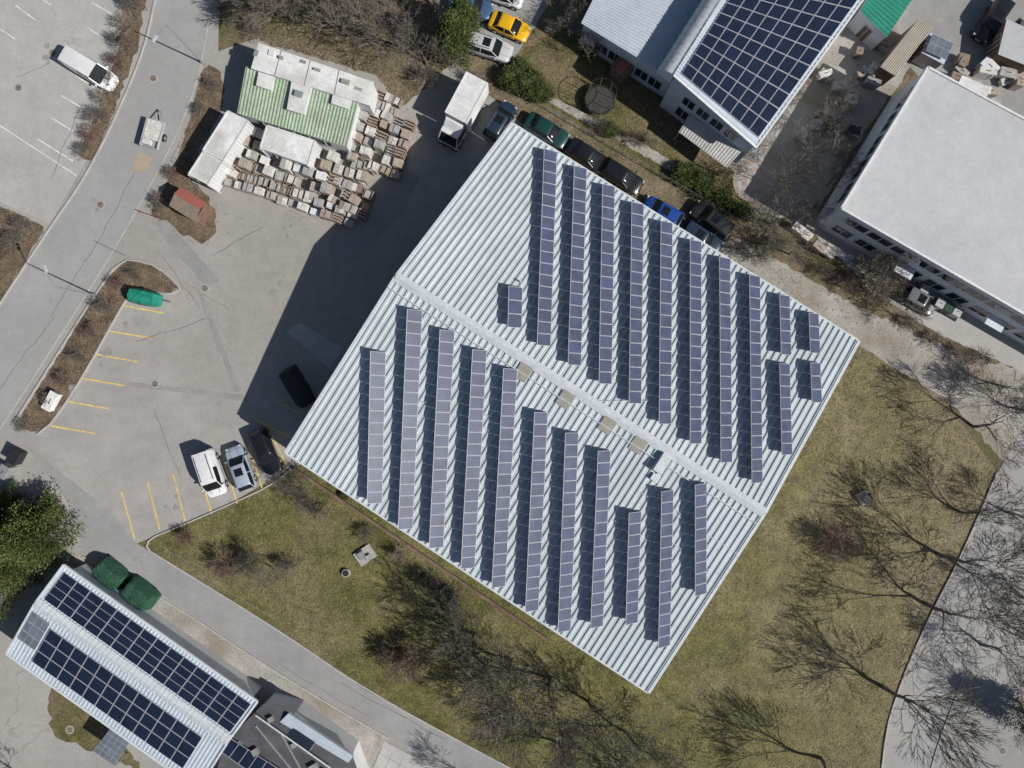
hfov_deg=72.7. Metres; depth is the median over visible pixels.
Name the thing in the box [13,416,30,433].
bare shrub
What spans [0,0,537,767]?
asphalt yard
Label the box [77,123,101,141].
bare shrub
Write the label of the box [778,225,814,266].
bare tree
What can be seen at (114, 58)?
bare shrub
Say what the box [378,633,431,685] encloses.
bare shrub
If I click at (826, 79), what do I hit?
garden clutter
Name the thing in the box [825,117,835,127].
garden clutter
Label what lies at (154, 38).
street lamp
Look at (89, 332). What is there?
bare shrub
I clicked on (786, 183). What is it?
bare tree
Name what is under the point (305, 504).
bare shrub
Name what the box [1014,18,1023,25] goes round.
grey car
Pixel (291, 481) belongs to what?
bare shrub
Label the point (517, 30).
yellow car
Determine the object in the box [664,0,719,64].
hood seams
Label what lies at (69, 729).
manhole cover
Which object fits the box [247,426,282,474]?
black car
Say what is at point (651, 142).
bare shrub
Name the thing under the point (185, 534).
bare shrub
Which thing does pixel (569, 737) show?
bare tree
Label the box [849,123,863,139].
garden clutter
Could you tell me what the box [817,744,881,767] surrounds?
bare tree
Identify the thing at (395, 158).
stone pallets
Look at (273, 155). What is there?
window
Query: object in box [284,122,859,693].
industrial hall
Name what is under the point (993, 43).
door
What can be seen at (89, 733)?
grass
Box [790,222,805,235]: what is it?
storage crate
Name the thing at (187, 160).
leaf litter
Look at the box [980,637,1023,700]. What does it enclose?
bare tree
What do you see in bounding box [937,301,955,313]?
waste container
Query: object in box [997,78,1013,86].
storage crate
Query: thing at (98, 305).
bare shrub
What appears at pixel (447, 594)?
bare shrub
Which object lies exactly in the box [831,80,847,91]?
garden clutter
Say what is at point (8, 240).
bare shrub
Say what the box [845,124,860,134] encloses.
garden clutter
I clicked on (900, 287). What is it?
bare shrub
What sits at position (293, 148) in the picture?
site container
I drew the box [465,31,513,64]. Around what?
silver suv
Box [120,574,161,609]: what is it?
green tarpaulin cover
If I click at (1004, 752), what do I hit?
manhole cover
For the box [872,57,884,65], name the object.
garden clutter
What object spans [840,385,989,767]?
leaf litter
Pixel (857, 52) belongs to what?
garden clutter
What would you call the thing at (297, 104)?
link roof
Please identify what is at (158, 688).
solar roof garage
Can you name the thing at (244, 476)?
silver car
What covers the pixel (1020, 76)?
storage crate
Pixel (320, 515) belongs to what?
bare shrub
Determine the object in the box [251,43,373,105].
roof
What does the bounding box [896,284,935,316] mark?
car
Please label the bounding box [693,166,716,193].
evergreen bush
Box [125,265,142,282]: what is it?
bare shrub
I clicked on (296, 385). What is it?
dark covered trailer
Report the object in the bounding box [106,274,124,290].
bare shrub
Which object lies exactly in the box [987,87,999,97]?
storage crate
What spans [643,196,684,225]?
blue car
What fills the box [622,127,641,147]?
bare shrub
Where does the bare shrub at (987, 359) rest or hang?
on the concrete apron
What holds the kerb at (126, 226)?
on the road at (64, 250)
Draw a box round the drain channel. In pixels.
[94,240,981,767]
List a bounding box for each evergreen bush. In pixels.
[338,492,348,501]
[419,576,430,587]
[428,583,437,591]
[438,587,460,607]
[495,60,528,96]
[509,51,534,79]
[514,67,545,103]
[531,79,555,104]
[581,44,596,58]
[602,120,619,138]
[669,159,697,185]
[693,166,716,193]
[716,187,732,205]
[734,201,753,221]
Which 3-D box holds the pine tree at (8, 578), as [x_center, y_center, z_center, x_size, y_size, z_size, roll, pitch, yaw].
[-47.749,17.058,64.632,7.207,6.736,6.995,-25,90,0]
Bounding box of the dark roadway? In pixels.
[926,675,1023,767]
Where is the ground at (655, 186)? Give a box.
[137,0,1013,767]
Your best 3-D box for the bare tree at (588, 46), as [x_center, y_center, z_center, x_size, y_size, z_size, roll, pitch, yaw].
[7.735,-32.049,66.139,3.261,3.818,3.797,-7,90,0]
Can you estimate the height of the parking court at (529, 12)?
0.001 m
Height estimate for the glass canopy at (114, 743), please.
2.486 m
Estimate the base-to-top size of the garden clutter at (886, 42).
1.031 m
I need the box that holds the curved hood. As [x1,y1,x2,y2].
[656,0,863,148]
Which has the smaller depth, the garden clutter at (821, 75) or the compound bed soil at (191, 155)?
the garden clutter at (821, 75)
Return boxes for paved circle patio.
[733,158,777,202]
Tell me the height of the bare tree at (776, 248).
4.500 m
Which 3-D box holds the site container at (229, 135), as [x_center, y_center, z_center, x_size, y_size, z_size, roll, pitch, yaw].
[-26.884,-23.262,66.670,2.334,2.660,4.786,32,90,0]
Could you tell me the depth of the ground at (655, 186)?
68.00 m
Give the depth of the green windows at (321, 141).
66.22 m
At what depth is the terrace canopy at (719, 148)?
65.39 m
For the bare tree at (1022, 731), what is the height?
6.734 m
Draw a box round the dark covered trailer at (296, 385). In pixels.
[279,364,315,408]
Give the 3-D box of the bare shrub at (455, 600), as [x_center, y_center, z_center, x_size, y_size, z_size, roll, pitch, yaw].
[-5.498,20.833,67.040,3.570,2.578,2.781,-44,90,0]
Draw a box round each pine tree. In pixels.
[0,480,34,524]
[0,482,86,574]
[0,558,50,600]
[0,591,21,623]
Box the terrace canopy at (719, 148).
[673,114,741,175]
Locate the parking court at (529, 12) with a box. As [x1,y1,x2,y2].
[437,0,548,61]
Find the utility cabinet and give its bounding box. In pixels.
[856,490,873,505]
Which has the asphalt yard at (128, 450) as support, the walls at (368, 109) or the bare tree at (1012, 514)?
the walls at (368, 109)
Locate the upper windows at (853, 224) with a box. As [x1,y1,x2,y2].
[842,218,1023,325]
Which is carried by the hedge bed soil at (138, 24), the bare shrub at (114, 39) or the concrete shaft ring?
the bare shrub at (114, 39)
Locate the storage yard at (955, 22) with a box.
[896,0,1023,116]
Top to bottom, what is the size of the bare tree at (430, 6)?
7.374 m
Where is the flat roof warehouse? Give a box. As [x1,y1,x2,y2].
[817,66,1023,345]
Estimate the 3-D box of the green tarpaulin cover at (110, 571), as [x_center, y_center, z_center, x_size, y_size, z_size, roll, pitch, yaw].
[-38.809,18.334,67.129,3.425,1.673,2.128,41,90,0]
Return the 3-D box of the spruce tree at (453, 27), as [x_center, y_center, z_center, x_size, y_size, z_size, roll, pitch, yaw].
[-5.511,-32.419,64.409,5.204,7.182,5.185,29,90,0]
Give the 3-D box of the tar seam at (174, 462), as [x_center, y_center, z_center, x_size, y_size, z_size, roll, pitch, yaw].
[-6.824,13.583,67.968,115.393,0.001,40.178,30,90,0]
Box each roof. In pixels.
[237,107,357,147]
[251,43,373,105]
[256,72,274,90]
[287,81,311,114]
[331,95,351,109]
[581,0,701,78]
[674,0,860,144]
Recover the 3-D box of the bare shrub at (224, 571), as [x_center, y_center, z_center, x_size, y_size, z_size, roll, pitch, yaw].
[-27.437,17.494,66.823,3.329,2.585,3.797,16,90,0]
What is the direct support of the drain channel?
on the asphalt yard at (128, 450)
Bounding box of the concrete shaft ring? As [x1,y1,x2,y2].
[342,568,350,577]
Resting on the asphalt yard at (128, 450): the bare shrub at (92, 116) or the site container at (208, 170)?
the site container at (208, 170)
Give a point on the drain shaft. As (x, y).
(364, 555)
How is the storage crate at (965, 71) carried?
on the storage yard at (955, 22)
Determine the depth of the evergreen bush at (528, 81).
66.67 m
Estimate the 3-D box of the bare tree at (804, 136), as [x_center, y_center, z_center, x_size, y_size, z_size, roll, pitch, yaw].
[28.479,-21.100,65.038,7.780,6.105,5.572,25,90,0]
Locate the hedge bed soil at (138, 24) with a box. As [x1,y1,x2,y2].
[79,0,145,160]
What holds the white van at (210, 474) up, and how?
on the asphalt yard at (128, 450)
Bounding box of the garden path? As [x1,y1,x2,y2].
[551,98,740,204]
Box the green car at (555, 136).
[523,111,569,149]
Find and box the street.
[882,426,1023,767]
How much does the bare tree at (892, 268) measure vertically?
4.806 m
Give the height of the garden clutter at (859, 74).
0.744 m
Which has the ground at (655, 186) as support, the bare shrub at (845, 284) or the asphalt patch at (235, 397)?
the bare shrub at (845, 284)
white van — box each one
[58,45,118,91]
[191,448,228,497]
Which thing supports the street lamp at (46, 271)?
on the asphalt yard at (128, 450)
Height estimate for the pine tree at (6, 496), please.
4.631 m
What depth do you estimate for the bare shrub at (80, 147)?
67.32 m
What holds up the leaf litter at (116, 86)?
on the hedge bed soil at (138, 24)
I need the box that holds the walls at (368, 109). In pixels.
[254,70,377,115]
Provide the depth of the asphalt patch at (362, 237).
67.98 m
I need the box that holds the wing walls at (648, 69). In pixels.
[580,25,672,97]
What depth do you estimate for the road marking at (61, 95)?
67.97 m
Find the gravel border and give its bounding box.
[69,554,381,764]
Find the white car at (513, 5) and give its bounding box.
[487,0,523,10]
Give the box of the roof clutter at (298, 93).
[253,50,362,97]
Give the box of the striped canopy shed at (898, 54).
[874,19,932,86]
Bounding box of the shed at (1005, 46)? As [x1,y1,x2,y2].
[985,19,1023,73]
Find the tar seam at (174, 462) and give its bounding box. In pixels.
[0,62,1012,738]
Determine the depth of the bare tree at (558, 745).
63.71 m
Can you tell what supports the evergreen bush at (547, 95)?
on the garden lawn at (673, 149)
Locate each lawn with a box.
[139,345,994,767]
[507,26,750,222]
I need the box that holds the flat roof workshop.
[218,692,368,767]
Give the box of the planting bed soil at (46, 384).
[21,261,177,431]
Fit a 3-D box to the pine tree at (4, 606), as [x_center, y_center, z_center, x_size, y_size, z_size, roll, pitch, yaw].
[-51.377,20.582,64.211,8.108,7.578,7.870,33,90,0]
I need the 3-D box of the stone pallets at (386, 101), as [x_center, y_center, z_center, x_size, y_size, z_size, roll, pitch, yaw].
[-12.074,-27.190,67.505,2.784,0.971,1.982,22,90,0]
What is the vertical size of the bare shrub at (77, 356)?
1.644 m
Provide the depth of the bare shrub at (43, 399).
67.11 m
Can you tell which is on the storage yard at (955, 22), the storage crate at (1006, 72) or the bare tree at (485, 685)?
the storage crate at (1006, 72)
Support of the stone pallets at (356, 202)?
on the asphalt yard at (128, 450)
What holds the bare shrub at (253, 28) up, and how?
on the scrub bed
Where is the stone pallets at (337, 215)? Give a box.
[222,169,358,229]
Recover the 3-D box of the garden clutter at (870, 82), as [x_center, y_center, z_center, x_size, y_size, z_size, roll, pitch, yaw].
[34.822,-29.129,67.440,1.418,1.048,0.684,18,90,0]
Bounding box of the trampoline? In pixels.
[584,78,616,115]
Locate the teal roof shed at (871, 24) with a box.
[846,0,910,49]
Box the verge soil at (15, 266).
[0,207,43,300]
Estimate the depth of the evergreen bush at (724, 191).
67.17 m
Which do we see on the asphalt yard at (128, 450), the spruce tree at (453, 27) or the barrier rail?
the barrier rail
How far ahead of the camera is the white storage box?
67.16 m
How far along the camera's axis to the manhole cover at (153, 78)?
67.96 m
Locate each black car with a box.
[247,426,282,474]
[565,137,606,174]
[599,157,643,194]
[688,201,735,240]
[970,0,1015,44]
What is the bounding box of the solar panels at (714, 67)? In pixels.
[681,0,856,136]
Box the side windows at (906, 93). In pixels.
[837,86,912,203]
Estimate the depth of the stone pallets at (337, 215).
67.07 m
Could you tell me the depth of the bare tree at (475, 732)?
63.32 m
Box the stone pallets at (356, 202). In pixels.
[327,172,375,220]
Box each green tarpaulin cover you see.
[91,554,131,589]
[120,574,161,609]
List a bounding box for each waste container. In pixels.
[916,283,931,293]
[934,297,946,309]
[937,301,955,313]
[945,305,963,317]
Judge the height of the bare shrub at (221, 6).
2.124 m
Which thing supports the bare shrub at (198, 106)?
on the compound bed soil at (191, 155)
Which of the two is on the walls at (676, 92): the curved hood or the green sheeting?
the curved hood
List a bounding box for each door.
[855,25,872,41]
[883,44,896,57]
[912,39,926,57]
[986,33,1001,52]
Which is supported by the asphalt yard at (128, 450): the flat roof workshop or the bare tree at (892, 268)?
the flat roof workshop
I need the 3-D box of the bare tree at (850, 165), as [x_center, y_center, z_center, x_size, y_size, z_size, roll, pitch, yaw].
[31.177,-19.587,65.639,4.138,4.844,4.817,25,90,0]
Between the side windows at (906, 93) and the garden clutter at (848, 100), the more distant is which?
the garden clutter at (848, 100)
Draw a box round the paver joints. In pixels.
[365,741,434,767]
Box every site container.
[188,151,230,192]
[202,110,254,168]
[260,125,322,169]
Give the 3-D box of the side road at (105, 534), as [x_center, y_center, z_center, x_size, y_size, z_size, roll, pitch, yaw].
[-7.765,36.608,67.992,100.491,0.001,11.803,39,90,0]
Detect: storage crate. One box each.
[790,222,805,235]
[799,229,812,241]
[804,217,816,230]
[809,239,826,254]
[821,246,835,259]
[948,71,965,80]
[951,65,969,76]
[953,52,970,65]
[953,57,968,67]
[972,66,997,79]
[974,55,1000,79]
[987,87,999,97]
[990,97,1001,103]
[994,66,1017,79]
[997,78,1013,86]
[1008,78,1023,90]
[1014,73,1023,80]
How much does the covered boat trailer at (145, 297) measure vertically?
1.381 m
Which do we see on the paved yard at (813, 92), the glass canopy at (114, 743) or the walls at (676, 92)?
the walls at (676, 92)
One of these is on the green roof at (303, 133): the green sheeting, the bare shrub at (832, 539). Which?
the green sheeting
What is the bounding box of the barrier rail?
[140,212,170,223]
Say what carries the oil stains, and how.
on the asphalt yard at (128, 450)
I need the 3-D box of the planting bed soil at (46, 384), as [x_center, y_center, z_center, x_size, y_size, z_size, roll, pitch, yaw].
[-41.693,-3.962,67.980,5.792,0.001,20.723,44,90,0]
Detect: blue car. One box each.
[447,0,492,22]
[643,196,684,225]
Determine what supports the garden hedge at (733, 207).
on the garden lawn at (673, 149)
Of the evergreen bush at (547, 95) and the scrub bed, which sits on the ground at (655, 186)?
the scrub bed
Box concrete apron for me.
[811,226,1023,373]
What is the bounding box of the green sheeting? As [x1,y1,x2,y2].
[237,67,357,146]
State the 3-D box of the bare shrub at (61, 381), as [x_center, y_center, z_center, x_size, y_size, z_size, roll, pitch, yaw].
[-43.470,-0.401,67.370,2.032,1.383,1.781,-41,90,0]
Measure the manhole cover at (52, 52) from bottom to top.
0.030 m
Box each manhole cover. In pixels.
[14,84,22,91]
[49,49,56,56]
[66,726,73,733]
[96,201,104,208]
[149,74,157,82]
[151,380,158,387]
[200,284,208,292]
[999,747,1006,754]
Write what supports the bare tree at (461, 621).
on the lawn at (881, 539)
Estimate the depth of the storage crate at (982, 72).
66.86 m
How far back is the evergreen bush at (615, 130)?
67.22 m
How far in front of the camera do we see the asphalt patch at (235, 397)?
67.98 m
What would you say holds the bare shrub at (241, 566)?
on the lawn at (881, 539)
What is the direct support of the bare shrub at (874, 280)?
on the concrete apron
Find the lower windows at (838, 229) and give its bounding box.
[830,225,1023,339]
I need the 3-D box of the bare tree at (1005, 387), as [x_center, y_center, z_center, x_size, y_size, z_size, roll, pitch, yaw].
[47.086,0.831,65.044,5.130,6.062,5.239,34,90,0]
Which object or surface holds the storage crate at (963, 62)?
on the storage crate at (959, 56)
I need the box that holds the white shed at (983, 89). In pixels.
[957,75,990,96]
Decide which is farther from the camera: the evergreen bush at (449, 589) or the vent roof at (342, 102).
the evergreen bush at (449, 589)
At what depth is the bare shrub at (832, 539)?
66.18 m
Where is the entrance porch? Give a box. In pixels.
[608,56,634,86]
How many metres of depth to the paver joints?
67.97 m
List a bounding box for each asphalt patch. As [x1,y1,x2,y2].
[127,382,246,401]
[132,153,153,171]
[154,220,219,285]
[198,294,239,392]
[286,323,342,367]
[329,168,419,267]
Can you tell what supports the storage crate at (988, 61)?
on the storage yard at (955, 22)
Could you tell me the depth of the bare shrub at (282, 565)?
66.96 m
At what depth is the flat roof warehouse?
62.00 m
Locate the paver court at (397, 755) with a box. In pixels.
[374,741,433,767]
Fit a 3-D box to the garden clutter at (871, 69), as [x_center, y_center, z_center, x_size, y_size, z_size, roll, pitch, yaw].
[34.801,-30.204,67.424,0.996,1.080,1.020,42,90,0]
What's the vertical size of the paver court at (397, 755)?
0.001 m
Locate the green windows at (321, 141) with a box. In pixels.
[257,120,332,146]
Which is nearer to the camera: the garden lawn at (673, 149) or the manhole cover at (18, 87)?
the manhole cover at (18, 87)
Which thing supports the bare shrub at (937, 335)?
on the ground at (655, 186)
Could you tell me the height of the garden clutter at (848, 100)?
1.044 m
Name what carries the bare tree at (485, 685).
on the lawn at (881, 539)
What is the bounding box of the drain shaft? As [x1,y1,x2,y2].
[353,543,376,565]
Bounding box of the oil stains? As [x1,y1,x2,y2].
[42,43,285,510]
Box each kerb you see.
[0,0,155,304]
[0,0,210,428]
[11,259,180,434]
[83,556,388,738]
[146,466,510,767]
[881,473,997,767]
[931,678,963,767]
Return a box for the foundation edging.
[292,467,546,640]
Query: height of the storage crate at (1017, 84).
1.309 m
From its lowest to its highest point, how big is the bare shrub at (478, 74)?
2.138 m
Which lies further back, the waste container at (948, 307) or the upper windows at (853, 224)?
the waste container at (948, 307)
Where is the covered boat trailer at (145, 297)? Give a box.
[127,287,171,306]
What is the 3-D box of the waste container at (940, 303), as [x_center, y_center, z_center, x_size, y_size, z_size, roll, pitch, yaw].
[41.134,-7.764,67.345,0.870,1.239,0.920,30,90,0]
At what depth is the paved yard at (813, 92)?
67.99 m
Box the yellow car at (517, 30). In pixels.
[487,10,530,43]
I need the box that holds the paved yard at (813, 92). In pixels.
[729,23,909,224]
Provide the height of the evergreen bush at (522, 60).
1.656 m
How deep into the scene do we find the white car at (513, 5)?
67.22 m
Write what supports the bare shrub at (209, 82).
on the compound bed soil at (191, 155)
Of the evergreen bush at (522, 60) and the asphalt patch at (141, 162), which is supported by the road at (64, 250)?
the asphalt patch at (141, 162)
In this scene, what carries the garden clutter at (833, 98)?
on the paved yard at (813, 92)
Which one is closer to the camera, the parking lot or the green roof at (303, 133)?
the green roof at (303, 133)
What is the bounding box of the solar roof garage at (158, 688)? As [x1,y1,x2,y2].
[5,563,261,767]
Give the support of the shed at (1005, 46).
on the storage yard at (955, 22)
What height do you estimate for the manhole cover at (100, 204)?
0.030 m
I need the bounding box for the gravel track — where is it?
[720,237,1023,460]
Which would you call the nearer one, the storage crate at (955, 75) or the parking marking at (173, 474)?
the storage crate at (955, 75)
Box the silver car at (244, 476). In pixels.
[225,444,256,492]
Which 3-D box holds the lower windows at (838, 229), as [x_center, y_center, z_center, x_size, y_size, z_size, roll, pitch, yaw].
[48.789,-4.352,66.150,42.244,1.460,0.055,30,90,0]
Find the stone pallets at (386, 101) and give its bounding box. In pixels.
[376,89,403,118]
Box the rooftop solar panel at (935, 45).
[926,34,953,59]
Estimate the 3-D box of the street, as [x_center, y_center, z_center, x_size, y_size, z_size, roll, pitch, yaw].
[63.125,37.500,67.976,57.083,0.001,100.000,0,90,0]
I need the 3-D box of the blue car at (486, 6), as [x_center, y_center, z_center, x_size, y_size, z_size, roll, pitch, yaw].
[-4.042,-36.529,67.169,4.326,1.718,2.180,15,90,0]
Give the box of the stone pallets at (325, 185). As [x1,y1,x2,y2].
[225,126,374,213]
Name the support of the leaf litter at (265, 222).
on the asphalt yard at (128, 450)
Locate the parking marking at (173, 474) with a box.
[51,305,299,538]
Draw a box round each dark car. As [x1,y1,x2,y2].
[482,100,516,143]
[680,218,723,251]
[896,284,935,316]
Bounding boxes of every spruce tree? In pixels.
[428,7,478,69]
[445,0,486,38]
[1008,699,1023,735]
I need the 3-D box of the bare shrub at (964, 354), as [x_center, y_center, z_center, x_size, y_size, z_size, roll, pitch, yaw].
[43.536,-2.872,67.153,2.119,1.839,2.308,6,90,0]
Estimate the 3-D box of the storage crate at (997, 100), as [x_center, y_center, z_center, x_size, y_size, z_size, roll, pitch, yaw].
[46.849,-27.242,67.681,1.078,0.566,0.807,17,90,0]
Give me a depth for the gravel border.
67.98 m
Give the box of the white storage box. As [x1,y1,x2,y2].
[41,390,61,411]
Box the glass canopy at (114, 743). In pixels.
[93,730,128,765]
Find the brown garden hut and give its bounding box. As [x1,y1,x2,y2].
[169,187,214,225]
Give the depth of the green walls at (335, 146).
66.48 m
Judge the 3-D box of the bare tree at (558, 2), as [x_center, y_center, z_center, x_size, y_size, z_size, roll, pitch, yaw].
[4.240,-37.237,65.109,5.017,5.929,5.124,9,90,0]
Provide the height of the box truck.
3.322 m
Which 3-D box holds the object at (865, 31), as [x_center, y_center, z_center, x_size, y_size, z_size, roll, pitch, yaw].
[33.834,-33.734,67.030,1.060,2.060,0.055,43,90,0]
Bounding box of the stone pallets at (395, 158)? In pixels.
[347,108,416,182]
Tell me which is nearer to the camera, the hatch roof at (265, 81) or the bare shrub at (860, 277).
the hatch roof at (265, 81)
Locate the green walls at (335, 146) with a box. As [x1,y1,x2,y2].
[241,106,359,152]
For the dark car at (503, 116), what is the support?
on the asphalt yard at (128, 450)
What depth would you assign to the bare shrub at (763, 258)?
66.93 m
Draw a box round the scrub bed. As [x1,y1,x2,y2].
[216,0,452,104]
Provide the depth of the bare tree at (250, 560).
65.81 m
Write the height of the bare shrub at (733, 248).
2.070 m
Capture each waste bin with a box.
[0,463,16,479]
[5,448,27,465]
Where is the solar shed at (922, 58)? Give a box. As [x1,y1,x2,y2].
[911,33,950,68]
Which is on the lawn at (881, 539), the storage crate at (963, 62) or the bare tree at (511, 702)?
the bare tree at (511, 702)
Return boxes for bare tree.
[220,0,273,28]
[235,0,299,29]
[242,553,261,580]
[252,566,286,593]
[261,0,373,47]
[263,472,315,515]
[302,0,390,36]
[347,0,402,29]
[348,0,423,70]
[390,13,464,76]
[423,0,449,12]
[430,591,521,709]
[434,606,483,665]
[454,641,547,750]
[462,681,515,742]
[475,687,540,767]
[493,663,593,767]
[529,741,574,767]
[543,0,564,10]
[544,0,590,40]
[562,690,647,767]
[578,29,604,61]
[580,711,691,767]
[743,190,809,252]
[747,208,793,264]
[767,145,823,200]
[777,118,864,174]
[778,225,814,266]
[789,196,838,236]
[803,94,863,144]
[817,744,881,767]
[825,149,866,188]
[827,74,862,115]
[861,250,911,289]
[882,678,1006,767]
[884,562,1023,690]
[896,300,933,337]
[937,528,1023,639]
[959,475,1023,547]
[964,380,1023,495]
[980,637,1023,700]
[986,369,1023,413]
[1001,699,1023,752]
[1004,576,1023,624]
[1007,511,1023,542]
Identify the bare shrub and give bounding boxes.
[0,229,26,255]
[0,242,11,266]
[9,215,34,232]
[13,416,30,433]
[40,392,56,409]
[51,370,74,388]
[64,347,87,364]
[71,140,92,159]
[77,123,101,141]
[78,322,98,341]
[80,104,111,126]
[89,295,112,315]
[90,86,118,111]
[99,67,122,90]
[105,30,140,55]
[105,49,127,72]
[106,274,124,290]
[112,10,140,39]
[117,0,148,17]
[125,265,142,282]
[149,191,167,215]
[165,165,180,181]
[174,527,196,549]
[190,102,207,117]
[202,74,219,92]
[208,548,246,586]
[213,0,241,27]
[231,546,257,578]
[242,15,265,42]
[273,463,310,493]
[273,556,302,576]
[291,486,317,515]
[313,503,334,523]
[354,524,376,545]
[377,633,408,670]
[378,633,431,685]
[387,544,409,565]
[409,63,443,88]
[413,568,440,589]
[430,577,453,603]
[441,583,471,616]
[467,68,490,90]
[587,114,606,137]
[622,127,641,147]
[639,131,660,149]
[722,237,751,257]
[748,242,776,267]
[761,227,786,252]
[809,263,835,280]
[814,520,861,564]
[823,529,862,566]
[836,275,857,296]
[845,268,869,294]
[855,253,898,300]
[856,275,901,311]
[883,267,914,297]
[891,285,907,309]
[900,314,914,332]
[923,331,942,352]
[949,342,972,364]
[976,348,993,368]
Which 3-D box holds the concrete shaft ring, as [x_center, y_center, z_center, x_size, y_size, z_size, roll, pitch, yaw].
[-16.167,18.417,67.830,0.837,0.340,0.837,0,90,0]
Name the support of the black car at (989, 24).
on the storage yard at (955, 22)
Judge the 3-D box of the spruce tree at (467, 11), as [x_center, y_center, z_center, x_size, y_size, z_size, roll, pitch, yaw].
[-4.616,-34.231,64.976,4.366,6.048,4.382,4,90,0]
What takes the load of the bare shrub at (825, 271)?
on the ground at (655, 186)
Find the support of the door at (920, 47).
in the solar shed at (922, 58)
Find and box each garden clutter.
[793,128,808,141]
[809,118,822,130]
[815,112,824,120]
[816,68,832,80]
[820,67,833,82]
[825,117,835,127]
[828,95,843,106]
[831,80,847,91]
[843,93,858,108]
[845,83,854,94]
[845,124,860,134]
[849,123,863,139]
[852,46,863,58]
[854,69,867,78]
[861,64,871,76]
[862,76,881,89]
[865,63,877,77]
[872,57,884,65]
[876,44,891,54]
[879,37,892,47]
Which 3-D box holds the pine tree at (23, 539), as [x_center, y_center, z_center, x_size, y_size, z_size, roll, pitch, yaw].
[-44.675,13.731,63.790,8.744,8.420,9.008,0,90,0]
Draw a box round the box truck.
[435,71,488,151]
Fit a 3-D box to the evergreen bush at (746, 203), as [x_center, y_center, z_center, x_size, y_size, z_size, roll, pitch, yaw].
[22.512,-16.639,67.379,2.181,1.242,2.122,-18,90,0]
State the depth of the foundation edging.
67.65 m
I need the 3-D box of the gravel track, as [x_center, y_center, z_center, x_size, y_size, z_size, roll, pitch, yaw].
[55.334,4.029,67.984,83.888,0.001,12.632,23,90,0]
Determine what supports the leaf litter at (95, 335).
on the planting bed soil at (46, 384)
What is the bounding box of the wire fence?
[546,105,749,226]
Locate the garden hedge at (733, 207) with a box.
[667,166,755,225]
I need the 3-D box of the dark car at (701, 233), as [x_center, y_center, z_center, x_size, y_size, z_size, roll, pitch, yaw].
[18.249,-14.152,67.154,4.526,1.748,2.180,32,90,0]
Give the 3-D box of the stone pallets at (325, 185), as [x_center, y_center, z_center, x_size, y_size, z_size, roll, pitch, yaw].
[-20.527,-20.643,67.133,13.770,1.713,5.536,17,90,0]
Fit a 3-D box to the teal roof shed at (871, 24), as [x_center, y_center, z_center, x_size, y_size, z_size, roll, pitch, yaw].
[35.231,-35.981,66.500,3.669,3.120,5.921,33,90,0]
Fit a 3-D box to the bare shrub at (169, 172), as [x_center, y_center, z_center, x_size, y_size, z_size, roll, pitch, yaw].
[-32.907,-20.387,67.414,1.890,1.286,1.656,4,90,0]
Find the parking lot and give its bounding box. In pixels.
[0,0,123,222]
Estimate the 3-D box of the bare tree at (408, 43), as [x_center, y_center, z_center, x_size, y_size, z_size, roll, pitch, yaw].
[-8.316,-30.587,65.064,7.711,6.051,5.522,38,90,0]
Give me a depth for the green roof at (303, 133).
65.59 m
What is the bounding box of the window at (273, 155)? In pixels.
[270,153,303,166]
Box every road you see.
[0,0,209,425]
[27,445,506,767]
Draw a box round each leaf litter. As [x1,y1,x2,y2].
[0,205,42,296]
[22,263,182,431]
[81,0,145,157]
[148,63,221,244]
[161,110,434,243]
[491,94,1014,392]
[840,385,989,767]
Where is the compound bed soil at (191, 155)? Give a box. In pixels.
[152,65,224,243]
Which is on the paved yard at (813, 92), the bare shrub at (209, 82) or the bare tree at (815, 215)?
the bare tree at (815, 215)
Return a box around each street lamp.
[42,264,96,296]
[151,25,203,63]
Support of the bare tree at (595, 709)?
on the lawn at (881, 539)
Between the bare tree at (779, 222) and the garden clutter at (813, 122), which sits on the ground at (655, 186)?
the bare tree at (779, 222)
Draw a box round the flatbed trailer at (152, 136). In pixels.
[139,110,166,149]
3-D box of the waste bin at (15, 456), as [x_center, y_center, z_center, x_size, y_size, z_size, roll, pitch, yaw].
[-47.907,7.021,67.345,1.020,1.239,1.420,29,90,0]
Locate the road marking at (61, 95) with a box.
[0,0,124,175]
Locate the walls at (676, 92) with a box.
[660,79,752,162]
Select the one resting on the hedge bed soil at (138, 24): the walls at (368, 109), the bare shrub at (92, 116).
the bare shrub at (92, 116)
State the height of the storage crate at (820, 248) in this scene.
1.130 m
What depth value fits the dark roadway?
67.97 m
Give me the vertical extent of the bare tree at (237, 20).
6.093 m
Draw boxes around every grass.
[47,688,139,767]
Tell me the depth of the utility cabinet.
67.46 m
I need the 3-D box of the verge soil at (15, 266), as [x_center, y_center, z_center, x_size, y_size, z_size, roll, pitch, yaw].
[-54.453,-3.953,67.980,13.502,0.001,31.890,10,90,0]

